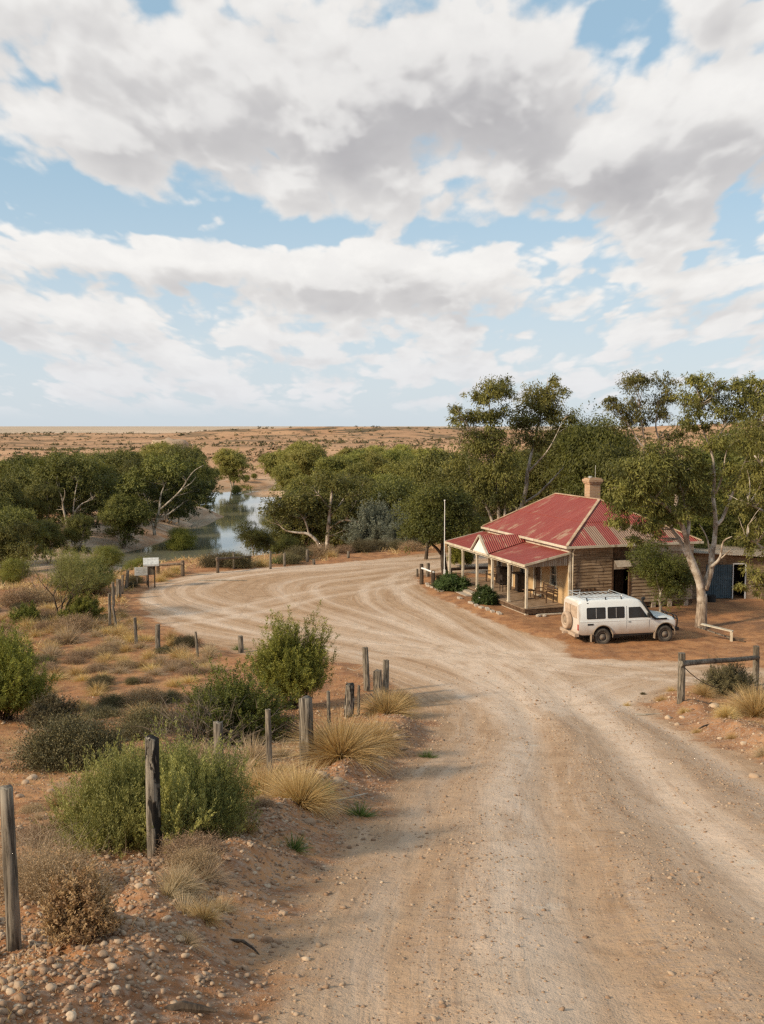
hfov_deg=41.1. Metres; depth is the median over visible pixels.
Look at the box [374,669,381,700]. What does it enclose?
fence post
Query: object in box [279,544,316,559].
shrub
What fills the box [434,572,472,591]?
garden shrub
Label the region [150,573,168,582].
golden tuft
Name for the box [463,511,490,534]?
dense tree
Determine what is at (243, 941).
stick
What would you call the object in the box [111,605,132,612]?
dry tuft
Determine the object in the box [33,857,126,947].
rusty shrub
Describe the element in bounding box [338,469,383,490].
river gum
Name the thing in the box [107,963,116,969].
stone
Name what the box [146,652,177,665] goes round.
dry tuft
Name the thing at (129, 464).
river gum
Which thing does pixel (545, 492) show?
river gum
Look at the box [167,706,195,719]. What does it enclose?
shrub
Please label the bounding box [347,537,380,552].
shrub
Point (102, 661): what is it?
golden tuft
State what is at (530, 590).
side table
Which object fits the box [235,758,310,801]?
golden tussock
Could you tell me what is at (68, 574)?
wispy tree
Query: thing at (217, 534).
river
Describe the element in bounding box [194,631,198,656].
fence post
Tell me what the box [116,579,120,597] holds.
fence post
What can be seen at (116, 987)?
stone
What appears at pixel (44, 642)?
golden tuft
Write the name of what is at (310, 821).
stone
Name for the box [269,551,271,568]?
fence post
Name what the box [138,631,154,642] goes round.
golden tuft
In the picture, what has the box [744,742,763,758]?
dry tuft
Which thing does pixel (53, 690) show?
golden tuft
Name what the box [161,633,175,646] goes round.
golden tuft
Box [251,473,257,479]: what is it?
acacia tree
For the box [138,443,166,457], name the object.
yellow gum
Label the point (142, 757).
saltbush
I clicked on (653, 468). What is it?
gum tree
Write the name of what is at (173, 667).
dry tuft
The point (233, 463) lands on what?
yellow gum
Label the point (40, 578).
dead bush
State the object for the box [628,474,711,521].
dense tree
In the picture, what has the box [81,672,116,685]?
shrub
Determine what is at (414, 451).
yellow gum
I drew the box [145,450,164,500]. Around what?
river gum
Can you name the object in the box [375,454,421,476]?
olive gum
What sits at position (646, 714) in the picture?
stick
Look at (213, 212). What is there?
sky
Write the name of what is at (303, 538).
river gum
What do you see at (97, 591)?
dry grass
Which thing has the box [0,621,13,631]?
shrub
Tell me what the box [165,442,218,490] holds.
river gum
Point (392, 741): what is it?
golden tussock
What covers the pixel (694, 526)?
dense tree
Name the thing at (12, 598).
shrub
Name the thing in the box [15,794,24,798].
stone
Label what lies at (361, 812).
green weed
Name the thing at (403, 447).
yellow gum
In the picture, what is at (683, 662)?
rail fence
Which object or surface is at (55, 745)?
dead shrub
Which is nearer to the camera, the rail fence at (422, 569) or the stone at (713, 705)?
the stone at (713, 705)
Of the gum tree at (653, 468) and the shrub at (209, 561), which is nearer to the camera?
the gum tree at (653, 468)
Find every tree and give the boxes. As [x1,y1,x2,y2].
[0,555,33,584]
[2,544,116,620]
[10,447,120,533]
[89,543,125,572]
[114,448,223,534]
[120,554,151,570]
[163,526,198,550]
[230,485,242,492]
[231,519,275,555]
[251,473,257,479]
[256,466,386,548]
[268,532,301,554]
[387,477,488,574]
[409,511,453,558]
[439,373,529,521]
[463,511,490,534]
[505,373,579,508]
[525,403,606,494]
[549,398,645,500]
[579,429,658,517]
[595,370,763,628]
[598,369,696,527]
[625,535,700,612]
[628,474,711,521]
[673,512,712,541]
[676,428,740,533]
[691,533,710,549]
[695,497,763,556]
[720,402,763,599]
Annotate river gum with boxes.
[0,452,43,477]
[0,475,33,510]
[0,490,17,511]
[0,504,53,565]
[0,518,38,586]
[1,461,66,520]
[22,481,62,523]
[32,518,68,563]
[37,446,97,513]
[57,512,94,555]
[65,456,120,524]
[86,448,117,490]
[94,492,160,548]
[103,447,149,495]
[115,456,164,522]
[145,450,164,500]
[155,443,201,517]
[156,475,189,522]
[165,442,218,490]
[169,480,194,524]
[191,456,220,506]
[196,465,220,504]
[240,510,331,554]
[279,486,320,511]
[284,489,337,549]
[309,486,379,549]
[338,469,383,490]
[367,470,424,518]
[401,439,488,543]
[421,458,517,533]
[491,458,543,518]
[498,447,554,509]
[518,438,563,505]
[691,421,763,508]
[703,426,763,547]
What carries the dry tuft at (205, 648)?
on the ground at (740, 616)
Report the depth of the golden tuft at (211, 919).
7.87 m
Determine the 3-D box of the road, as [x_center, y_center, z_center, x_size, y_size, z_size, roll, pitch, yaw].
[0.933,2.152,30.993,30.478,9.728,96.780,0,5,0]
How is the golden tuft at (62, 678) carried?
on the ground at (740, 616)
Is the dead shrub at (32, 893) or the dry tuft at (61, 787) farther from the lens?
the dry tuft at (61, 787)
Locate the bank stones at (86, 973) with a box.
[0,805,440,1023]
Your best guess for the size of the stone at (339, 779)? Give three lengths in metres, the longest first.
0.194 x 0.163 x 0.107 m
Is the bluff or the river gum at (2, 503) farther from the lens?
the bluff
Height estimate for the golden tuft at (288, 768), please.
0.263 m
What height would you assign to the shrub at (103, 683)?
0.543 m
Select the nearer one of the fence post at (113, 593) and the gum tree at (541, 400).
the fence post at (113, 593)
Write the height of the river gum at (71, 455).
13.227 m
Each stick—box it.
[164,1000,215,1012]
[230,939,259,954]
[337,793,367,800]
[635,713,657,715]
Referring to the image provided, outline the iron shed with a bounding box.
[693,544,763,598]
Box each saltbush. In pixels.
[29,728,174,858]
[96,715,208,844]
[114,714,261,847]
[136,754,218,853]
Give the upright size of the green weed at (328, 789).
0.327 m
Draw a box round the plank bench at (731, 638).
[697,623,745,641]
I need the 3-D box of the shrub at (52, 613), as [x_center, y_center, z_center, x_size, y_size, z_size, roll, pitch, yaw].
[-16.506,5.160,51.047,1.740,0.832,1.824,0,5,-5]
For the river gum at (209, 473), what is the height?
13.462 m
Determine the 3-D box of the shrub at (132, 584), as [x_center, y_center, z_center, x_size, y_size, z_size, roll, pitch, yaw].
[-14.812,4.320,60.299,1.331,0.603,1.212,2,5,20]
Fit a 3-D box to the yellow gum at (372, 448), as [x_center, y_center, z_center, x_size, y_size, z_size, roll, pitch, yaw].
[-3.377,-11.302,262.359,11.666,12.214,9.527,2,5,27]
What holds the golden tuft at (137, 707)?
on the ground at (740, 616)
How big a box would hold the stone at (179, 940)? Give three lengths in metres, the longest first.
0.076 x 0.068 x 0.049 m
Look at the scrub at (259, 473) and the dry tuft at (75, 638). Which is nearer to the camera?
the dry tuft at (75, 638)
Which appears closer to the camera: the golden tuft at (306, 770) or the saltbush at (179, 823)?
the saltbush at (179, 823)
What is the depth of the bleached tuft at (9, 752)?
20.49 m
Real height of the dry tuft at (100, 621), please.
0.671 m
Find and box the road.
[134,552,763,1023]
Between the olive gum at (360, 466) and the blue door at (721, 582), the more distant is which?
the olive gum at (360, 466)
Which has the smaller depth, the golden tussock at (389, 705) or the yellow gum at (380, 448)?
the golden tussock at (389, 705)
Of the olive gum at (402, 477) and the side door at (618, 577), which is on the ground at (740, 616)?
the olive gum at (402, 477)
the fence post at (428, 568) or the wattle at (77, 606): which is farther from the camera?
the fence post at (428, 568)
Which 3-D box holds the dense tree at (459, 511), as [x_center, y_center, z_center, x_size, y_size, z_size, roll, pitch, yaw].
[3.585,1.068,65.187,7.617,6.867,6.794,-4,6,-36]
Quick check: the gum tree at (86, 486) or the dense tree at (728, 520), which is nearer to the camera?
the dense tree at (728, 520)
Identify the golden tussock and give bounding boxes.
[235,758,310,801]
[245,759,362,825]
[277,705,408,777]
[352,711,415,759]
[354,686,430,718]
[382,685,422,707]
[686,681,722,699]
[707,703,742,718]
[708,683,763,718]
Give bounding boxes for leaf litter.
[0,732,319,1022]
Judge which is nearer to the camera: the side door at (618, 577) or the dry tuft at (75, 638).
the dry tuft at (75, 638)
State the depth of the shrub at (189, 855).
8.99 m
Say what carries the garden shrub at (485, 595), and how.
on the ground at (740, 616)
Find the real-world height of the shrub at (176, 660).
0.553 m
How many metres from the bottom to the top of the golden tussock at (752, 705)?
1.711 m
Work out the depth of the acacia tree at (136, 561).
82.32 m
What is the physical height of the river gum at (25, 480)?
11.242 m
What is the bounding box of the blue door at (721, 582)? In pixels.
[706,564,731,597]
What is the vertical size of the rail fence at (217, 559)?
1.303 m
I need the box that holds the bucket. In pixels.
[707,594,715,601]
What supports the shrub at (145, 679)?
on the ground at (740, 616)
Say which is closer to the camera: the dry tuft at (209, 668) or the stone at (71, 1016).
the stone at (71, 1016)
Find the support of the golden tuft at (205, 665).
on the ground at (740, 616)
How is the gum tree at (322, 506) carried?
on the ground at (740, 616)
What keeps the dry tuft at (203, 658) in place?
on the ground at (740, 616)
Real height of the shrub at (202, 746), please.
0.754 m
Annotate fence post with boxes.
[0,784,21,951]
[108,593,111,626]
[111,605,116,628]
[112,582,114,606]
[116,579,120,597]
[121,575,123,593]
[125,570,128,589]
[133,617,137,643]
[145,734,161,857]
[155,624,159,651]
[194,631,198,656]
[213,721,223,768]
[238,635,243,652]
[265,709,272,775]
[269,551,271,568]
[283,553,285,566]
[299,695,314,765]
[306,549,308,561]
[327,690,330,733]
[344,683,354,717]
[357,685,359,714]
[362,647,369,691]
[373,671,374,698]
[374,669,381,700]
[382,659,388,695]
[426,563,429,576]
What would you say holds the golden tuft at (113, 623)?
on the ground at (740, 616)
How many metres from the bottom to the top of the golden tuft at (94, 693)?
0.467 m
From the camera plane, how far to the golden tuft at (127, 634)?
45.72 m
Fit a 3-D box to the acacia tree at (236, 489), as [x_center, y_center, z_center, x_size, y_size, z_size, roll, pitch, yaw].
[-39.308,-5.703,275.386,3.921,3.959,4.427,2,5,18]
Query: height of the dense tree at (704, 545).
3.816 m
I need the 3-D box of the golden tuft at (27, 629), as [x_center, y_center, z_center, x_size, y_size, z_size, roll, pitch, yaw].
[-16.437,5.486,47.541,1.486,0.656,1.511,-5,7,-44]
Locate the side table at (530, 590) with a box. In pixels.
[522,589,534,598]
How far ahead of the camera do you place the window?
54.07 m
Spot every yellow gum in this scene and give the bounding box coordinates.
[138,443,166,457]
[141,441,173,453]
[212,447,254,489]
[255,448,282,490]
[269,461,302,490]
[275,440,311,464]
[283,442,327,479]
[333,447,355,457]
[349,444,384,458]
[355,449,391,477]
[372,444,389,472]
[386,443,414,451]
[410,447,431,456]
[412,448,452,459]
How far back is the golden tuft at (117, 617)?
50.25 m
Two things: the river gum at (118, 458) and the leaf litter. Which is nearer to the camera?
the leaf litter
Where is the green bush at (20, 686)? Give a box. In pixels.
[0,611,63,721]
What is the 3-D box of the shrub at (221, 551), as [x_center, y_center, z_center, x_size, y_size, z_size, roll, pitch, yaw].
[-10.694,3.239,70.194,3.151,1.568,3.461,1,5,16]
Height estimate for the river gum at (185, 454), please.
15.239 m
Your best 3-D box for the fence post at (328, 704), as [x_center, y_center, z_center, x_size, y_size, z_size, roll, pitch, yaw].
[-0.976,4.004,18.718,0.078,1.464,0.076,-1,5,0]
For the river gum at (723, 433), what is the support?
on the ground at (740, 616)
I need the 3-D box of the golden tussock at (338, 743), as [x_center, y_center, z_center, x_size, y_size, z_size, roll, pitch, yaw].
[-0.741,4.139,17.650,2.460,1.548,2.447,1,5,12]
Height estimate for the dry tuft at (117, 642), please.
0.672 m
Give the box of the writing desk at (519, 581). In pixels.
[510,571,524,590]
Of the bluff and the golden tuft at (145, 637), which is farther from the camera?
the bluff
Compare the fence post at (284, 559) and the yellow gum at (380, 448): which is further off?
the yellow gum at (380, 448)
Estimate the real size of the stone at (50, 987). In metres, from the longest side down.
0.082 x 0.066 x 0.045 m
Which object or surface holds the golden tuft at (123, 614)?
on the ground at (740, 616)
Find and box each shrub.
[0,586,43,607]
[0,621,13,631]
[0,629,27,636]
[0,704,166,774]
[0,808,132,902]
[0,839,123,910]
[5,604,27,612]
[7,602,27,609]
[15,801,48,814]
[16,685,83,728]
[16,815,68,847]
[18,585,58,604]
[30,620,54,631]
[33,651,62,666]
[33,660,61,672]
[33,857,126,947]
[40,635,68,645]
[41,608,59,619]
[47,608,100,634]
[59,654,87,664]
[63,647,98,659]
[79,661,108,673]
[80,701,127,719]
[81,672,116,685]
[85,640,120,650]
[85,679,114,690]
[87,691,130,707]
[89,644,118,655]
[108,697,188,735]
[110,718,158,742]
[111,658,138,668]
[116,681,172,708]
[123,676,141,684]
[124,573,145,583]
[124,580,140,587]
[128,679,288,749]
[135,675,155,683]
[146,827,234,861]
[151,645,177,653]
[153,688,188,703]
[157,842,229,878]
[161,657,188,667]
[164,633,204,647]
[164,735,225,760]
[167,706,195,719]
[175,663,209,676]
[177,691,205,704]
[190,682,215,691]
[194,550,235,568]
[215,551,261,569]
[219,549,243,564]
[233,804,261,826]
[248,795,279,810]
[260,705,298,739]
[276,551,304,564]
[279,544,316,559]
[307,540,340,556]
[335,543,357,553]
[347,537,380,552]
[366,539,387,550]
[383,539,405,549]
[397,539,424,551]
[430,570,450,587]
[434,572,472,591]
[471,584,499,604]
[693,655,762,696]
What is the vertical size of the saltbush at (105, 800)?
1.349 m
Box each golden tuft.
[0,614,9,622]
[13,616,42,628]
[19,627,46,637]
[20,624,38,630]
[36,601,60,609]
[39,637,60,649]
[39,665,67,674]
[41,671,71,681]
[42,614,61,622]
[42,622,61,633]
[43,790,71,807]
[50,684,59,692]
[51,625,73,634]
[62,663,89,676]
[66,670,92,682]
[67,703,92,712]
[68,644,91,651]
[73,697,93,707]
[80,679,116,694]
[83,688,106,696]
[86,622,104,631]
[90,650,125,662]
[90,656,113,666]
[93,670,116,677]
[96,626,114,634]
[99,619,127,627]
[104,612,126,619]
[104,625,132,636]
[112,609,130,618]
[112,627,141,639]
[113,622,128,629]
[113,653,132,664]
[116,640,138,653]
[121,615,144,623]
[121,633,139,643]
[122,699,158,716]
[132,656,149,667]
[135,645,159,659]
[135,660,162,671]
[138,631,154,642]
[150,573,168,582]
[155,567,181,577]
[161,627,179,639]
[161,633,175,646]
[163,644,192,658]
[163,676,187,686]
[166,565,186,574]
[172,649,200,662]
[176,672,204,684]
[180,893,229,930]
[190,660,223,668]
[235,819,265,833]
[244,756,264,768]
[251,555,275,567]
[278,765,299,772]
[293,765,321,782]
[323,550,338,556]
[654,695,667,701]
[677,706,690,713]
[690,727,701,732]
[721,730,739,739]
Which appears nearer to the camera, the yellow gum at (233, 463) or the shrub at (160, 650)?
the shrub at (160, 650)
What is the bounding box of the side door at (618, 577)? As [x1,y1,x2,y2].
[613,569,623,593]
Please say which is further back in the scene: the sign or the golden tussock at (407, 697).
the sign
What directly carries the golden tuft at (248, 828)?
on the ground at (740, 616)
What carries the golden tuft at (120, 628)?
on the ground at (740, 616)
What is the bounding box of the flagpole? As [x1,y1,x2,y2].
[443,500,445,573]
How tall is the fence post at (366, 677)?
1.774 m
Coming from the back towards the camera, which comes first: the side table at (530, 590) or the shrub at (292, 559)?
the shrub at (292, 559)
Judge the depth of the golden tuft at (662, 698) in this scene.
33.10 m
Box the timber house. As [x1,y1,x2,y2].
[445,465,703,614]
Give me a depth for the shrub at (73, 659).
40.81 m
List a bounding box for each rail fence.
[156,560,184,575]
[215,555,250,572]
[419,564,434,585]
[451,566,487,571]
[677,645,759,703]
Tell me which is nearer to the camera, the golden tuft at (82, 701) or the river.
the golden tuft at (82, 701)
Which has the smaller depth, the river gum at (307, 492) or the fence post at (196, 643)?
the fence post at (196, 643)
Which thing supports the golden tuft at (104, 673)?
on the ground at (740, 616)
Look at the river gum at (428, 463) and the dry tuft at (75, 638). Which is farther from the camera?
the river gum at (428, 463)
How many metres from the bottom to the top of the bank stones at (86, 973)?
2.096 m
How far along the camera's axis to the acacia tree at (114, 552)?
68.04 m
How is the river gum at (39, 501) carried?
on the ground at (740, 616)
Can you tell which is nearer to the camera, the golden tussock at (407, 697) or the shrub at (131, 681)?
the golden tussock at (407, 697)
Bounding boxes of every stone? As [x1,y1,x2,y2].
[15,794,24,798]
[26,774,37,779]
[45,983,56,991]
[66,1011,76,1022]
[97,950,107,957]
[106,936,117,943]
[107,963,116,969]
[111,985,120,990]
[125,945,135,950]
[134,883,142,888]
[144,880,151,885]
[162,915,171,921]
[175,935,185,941]
[261,936,273,942]
[279,910,287,915]
[304,818,315,824]
[333,777,343,784]
[709,703,719,707]
[749,773,759,777]
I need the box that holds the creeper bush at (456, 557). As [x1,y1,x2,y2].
[445,527,474,566]
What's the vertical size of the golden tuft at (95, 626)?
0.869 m
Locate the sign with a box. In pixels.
[134,567,147,584]
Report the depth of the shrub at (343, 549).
77.23 m
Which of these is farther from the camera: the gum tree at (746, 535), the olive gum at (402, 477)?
the olive gum at (402, 477)
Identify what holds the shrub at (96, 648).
on the ground at (740, 616)
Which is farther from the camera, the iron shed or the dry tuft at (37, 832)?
the iron shed
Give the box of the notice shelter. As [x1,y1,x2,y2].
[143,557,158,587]
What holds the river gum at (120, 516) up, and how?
on the ground at (740, 616)
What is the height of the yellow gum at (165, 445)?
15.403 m
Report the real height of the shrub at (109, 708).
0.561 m
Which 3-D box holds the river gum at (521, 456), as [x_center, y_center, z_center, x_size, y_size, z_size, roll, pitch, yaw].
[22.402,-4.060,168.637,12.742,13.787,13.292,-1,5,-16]
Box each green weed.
[266,554,282,563]
[275,830,317,856]
[320,778,338,798]
[341,798,380,818]
[416,748,440,758]
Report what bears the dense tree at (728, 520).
on the ground at (740, 616)
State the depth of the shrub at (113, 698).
32.00 m
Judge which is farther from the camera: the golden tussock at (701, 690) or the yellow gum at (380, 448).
the yellow gum at (380, 448)
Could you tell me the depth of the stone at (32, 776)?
16.41 m
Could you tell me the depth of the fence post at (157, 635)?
43.14 m
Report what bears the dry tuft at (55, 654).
on the ground at (740, 616)
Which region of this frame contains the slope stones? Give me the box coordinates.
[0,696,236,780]
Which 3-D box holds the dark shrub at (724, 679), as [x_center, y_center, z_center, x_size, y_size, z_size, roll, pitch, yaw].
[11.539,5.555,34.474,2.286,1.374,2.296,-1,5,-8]
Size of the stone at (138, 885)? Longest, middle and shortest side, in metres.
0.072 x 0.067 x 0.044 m
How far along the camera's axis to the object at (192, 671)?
38.47 m
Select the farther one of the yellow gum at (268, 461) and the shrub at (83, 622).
the yellow gum at (268, 461)
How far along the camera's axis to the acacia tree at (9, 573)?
66.02 m
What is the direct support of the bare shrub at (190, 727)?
on the ground at (740, 616)
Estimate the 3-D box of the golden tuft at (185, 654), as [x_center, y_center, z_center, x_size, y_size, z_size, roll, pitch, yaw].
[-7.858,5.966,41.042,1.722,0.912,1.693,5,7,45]
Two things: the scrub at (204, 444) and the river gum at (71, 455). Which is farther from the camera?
the scrub at (204, 444)
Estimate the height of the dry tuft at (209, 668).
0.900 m
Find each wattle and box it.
[6,600,41,622]
[42,541,122,594]
[57,591,105,620]
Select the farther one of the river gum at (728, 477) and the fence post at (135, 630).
the river gum at (728, 477)
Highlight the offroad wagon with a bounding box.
[560,589,678,643]
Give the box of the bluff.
[151,437,188,448]
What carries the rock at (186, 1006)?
on the ground at (740, 616)
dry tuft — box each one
[16,822,59,844]
[26,808,48,820]
[29,613,47,624]
[35,640,67,655]
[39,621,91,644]
[40,644,67,657]
[40,778,79,794]
[42,792,72,808]
[62,633,83,643]
[84,627,106,637]
[93,616,111,625]
[102,634,120,642]
[104,636,134,646]
[104,665,132,674]
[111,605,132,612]
[126,622,149,631]
[129,638,154,649]
[136,666,173,676]
[142,857,206,899]
[145,875,195,902]
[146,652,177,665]
[151,659,189,672]
[155,860,214,899]
[161,889,222,915]
[167,855,239,890]
[168,924,208,952]
[170,642,191,652]
[179,654,202,668]
[191,642,226,654]
[195,653,216,664]
[196,744,251,763]
[200,662,228,674]
[200,891,243,915]
[201,643,218,658]
[210,745,275,775]
[224,730,286,764]
[264,738,298,759]
[273,758,295,771]
[727,690,745,700]
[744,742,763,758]
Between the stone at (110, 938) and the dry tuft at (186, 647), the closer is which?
the stone at (110, 938)
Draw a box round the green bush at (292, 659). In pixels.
[241,598,338,709]
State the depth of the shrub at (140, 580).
61.99 m
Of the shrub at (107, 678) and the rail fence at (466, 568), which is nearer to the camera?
the shrub at (107, 678)
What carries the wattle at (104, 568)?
on the ground at (740, 616)
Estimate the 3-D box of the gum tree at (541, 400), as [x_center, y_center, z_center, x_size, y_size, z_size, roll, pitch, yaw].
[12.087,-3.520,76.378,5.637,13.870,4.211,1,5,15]
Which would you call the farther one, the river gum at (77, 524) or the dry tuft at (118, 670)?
the river gum at (77, 524)
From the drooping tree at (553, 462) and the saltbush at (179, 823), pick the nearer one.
the saltbush at (179, 823)
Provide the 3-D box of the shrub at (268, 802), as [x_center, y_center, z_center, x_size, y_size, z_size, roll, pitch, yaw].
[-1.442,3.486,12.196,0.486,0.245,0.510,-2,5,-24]
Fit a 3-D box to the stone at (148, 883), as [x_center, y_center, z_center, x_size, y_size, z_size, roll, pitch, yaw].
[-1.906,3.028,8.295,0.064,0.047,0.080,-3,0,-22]
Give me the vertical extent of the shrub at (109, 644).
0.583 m
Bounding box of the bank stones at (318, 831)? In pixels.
[0,673,763,1023]
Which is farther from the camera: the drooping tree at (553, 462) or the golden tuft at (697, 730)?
the drooping tree at (553, 462)
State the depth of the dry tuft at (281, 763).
17.33 m
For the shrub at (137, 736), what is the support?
on the ground at (740, 616)
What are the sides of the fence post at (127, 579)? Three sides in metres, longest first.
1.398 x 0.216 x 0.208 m
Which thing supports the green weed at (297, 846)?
on the ground at (740, 616)
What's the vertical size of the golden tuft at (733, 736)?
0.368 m
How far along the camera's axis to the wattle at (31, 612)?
49.60 m
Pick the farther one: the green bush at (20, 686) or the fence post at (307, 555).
the fence post at (307, 555)
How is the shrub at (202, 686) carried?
on the ground at (740, 616)
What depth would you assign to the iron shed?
56.64 m
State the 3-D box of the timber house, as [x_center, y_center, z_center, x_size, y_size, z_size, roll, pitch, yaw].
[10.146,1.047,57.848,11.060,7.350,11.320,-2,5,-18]
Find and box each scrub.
[0,420,761,461]
[4,439,728,538]
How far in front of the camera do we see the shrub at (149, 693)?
32.24 m
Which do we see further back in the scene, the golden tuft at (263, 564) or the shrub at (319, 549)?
the shrub at (319, 549)
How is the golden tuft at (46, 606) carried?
on the ground at (740, 616)
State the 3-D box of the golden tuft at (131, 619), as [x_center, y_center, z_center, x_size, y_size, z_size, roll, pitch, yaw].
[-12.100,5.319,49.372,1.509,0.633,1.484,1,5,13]
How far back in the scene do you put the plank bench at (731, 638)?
45.68 m
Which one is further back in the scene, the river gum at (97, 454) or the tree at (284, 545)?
the river gum at (97, 454)
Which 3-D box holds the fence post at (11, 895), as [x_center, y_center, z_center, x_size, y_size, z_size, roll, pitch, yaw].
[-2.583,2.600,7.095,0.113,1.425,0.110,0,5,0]
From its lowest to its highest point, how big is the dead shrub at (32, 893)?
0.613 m
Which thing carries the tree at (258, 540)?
on the ground at (740, 616)
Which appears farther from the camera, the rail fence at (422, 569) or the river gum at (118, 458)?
the river gum at (118, 458)
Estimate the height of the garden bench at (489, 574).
0.904 m
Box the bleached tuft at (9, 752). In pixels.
[1,713,127,758]
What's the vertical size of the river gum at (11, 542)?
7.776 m
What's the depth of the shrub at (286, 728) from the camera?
23.43 m
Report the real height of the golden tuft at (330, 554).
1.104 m
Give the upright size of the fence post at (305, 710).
1.484 m
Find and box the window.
[548,566,556,588]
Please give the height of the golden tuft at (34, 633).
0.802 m
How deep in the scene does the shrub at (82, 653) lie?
41.80 m
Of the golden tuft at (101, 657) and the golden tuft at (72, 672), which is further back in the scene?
the golden tuft at (101, 657)
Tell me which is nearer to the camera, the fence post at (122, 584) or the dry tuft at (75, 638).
the dry tuft at (75, 638)
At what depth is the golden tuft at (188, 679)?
37.01 m
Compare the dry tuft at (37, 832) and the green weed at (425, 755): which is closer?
the dry tuft at (37, 832)
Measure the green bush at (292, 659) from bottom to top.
3.496 m
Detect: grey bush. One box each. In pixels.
[334,492,409,545]
[381,511,423,544]
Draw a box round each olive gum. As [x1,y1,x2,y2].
[278,470,343,493]
[310,453,355,475]
[335,448,373,472]
[344,458,375,479]
[361,471,394,486]
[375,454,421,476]
[376,448,412,464]
[392,474,422,482]
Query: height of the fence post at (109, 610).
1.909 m
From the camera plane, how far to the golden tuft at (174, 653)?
42.02 m
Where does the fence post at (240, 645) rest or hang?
on the ground at (740, 616)
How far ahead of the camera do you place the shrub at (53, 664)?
39.55 m
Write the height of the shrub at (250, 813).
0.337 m
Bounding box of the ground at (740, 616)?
[0,424,763,1023]
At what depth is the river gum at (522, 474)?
96.35 m
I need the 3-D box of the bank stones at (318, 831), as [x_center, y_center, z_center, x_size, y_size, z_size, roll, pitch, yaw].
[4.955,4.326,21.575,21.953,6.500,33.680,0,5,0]
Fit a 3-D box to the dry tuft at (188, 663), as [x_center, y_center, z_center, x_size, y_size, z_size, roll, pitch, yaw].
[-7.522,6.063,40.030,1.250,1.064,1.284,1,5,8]
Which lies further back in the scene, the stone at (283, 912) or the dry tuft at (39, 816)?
the dry tuft at (39, 816)
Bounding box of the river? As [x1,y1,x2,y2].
[115,486,283,566]
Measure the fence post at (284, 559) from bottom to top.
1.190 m
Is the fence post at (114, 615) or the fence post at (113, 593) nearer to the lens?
the fence post at (114, 615)
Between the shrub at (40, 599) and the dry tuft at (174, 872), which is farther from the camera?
the shrub at (40, 599)
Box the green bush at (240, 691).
[167,652,304,746]
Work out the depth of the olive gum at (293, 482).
185.97 m
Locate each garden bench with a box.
[486,567,496,584]
[535,582,554,602]
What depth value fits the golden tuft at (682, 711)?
29.51 m
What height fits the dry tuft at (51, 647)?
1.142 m
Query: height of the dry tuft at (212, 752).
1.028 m
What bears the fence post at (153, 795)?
on the ground at (740, 616)
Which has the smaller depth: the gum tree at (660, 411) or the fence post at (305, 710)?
the fence post at (305, 710)
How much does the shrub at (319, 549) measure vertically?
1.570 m
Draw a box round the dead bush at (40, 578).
[19,562,59,592]
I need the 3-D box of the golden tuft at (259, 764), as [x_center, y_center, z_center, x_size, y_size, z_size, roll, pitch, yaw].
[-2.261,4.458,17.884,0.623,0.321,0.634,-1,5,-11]
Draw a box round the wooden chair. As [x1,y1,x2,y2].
[499,574,506,591]
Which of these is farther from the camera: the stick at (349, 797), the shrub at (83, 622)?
the shrub at (83, 622)
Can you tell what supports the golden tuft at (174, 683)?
on the ground at (740, 616)
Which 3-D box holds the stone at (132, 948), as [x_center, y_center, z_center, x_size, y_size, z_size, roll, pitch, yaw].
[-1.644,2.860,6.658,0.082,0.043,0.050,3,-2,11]
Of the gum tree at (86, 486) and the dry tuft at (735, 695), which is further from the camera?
the gum tree at (86, 486)
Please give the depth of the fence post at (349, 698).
28.69 m
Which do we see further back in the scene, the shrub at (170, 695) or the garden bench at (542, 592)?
the garden bench at (542, 592)
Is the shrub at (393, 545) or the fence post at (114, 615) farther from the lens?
the shrub at (393, 545)
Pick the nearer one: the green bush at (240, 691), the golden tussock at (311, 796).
the golden tussock at (311, 796)
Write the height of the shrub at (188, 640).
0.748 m
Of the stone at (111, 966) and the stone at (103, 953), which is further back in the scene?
the stone at (103, 953)
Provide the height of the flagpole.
5.262 m
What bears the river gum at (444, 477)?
on the ground at (740, 616)
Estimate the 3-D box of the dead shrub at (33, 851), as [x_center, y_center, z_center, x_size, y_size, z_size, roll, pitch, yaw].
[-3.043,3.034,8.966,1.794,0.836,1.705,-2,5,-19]
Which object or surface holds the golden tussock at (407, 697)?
on the ground at (740, 616)
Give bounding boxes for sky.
[0,0,763,425]
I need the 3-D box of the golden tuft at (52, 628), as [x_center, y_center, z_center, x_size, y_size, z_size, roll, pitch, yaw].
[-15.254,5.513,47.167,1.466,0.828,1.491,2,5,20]
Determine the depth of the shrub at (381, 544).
79.92 m
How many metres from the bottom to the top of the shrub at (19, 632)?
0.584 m
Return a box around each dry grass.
[0,543,446,655]
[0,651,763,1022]
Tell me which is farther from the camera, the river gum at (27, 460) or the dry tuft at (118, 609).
the river gum at (27, 460)
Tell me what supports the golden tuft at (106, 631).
on the ground at (740, 616)
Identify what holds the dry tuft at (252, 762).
on the ground at (740, 616)

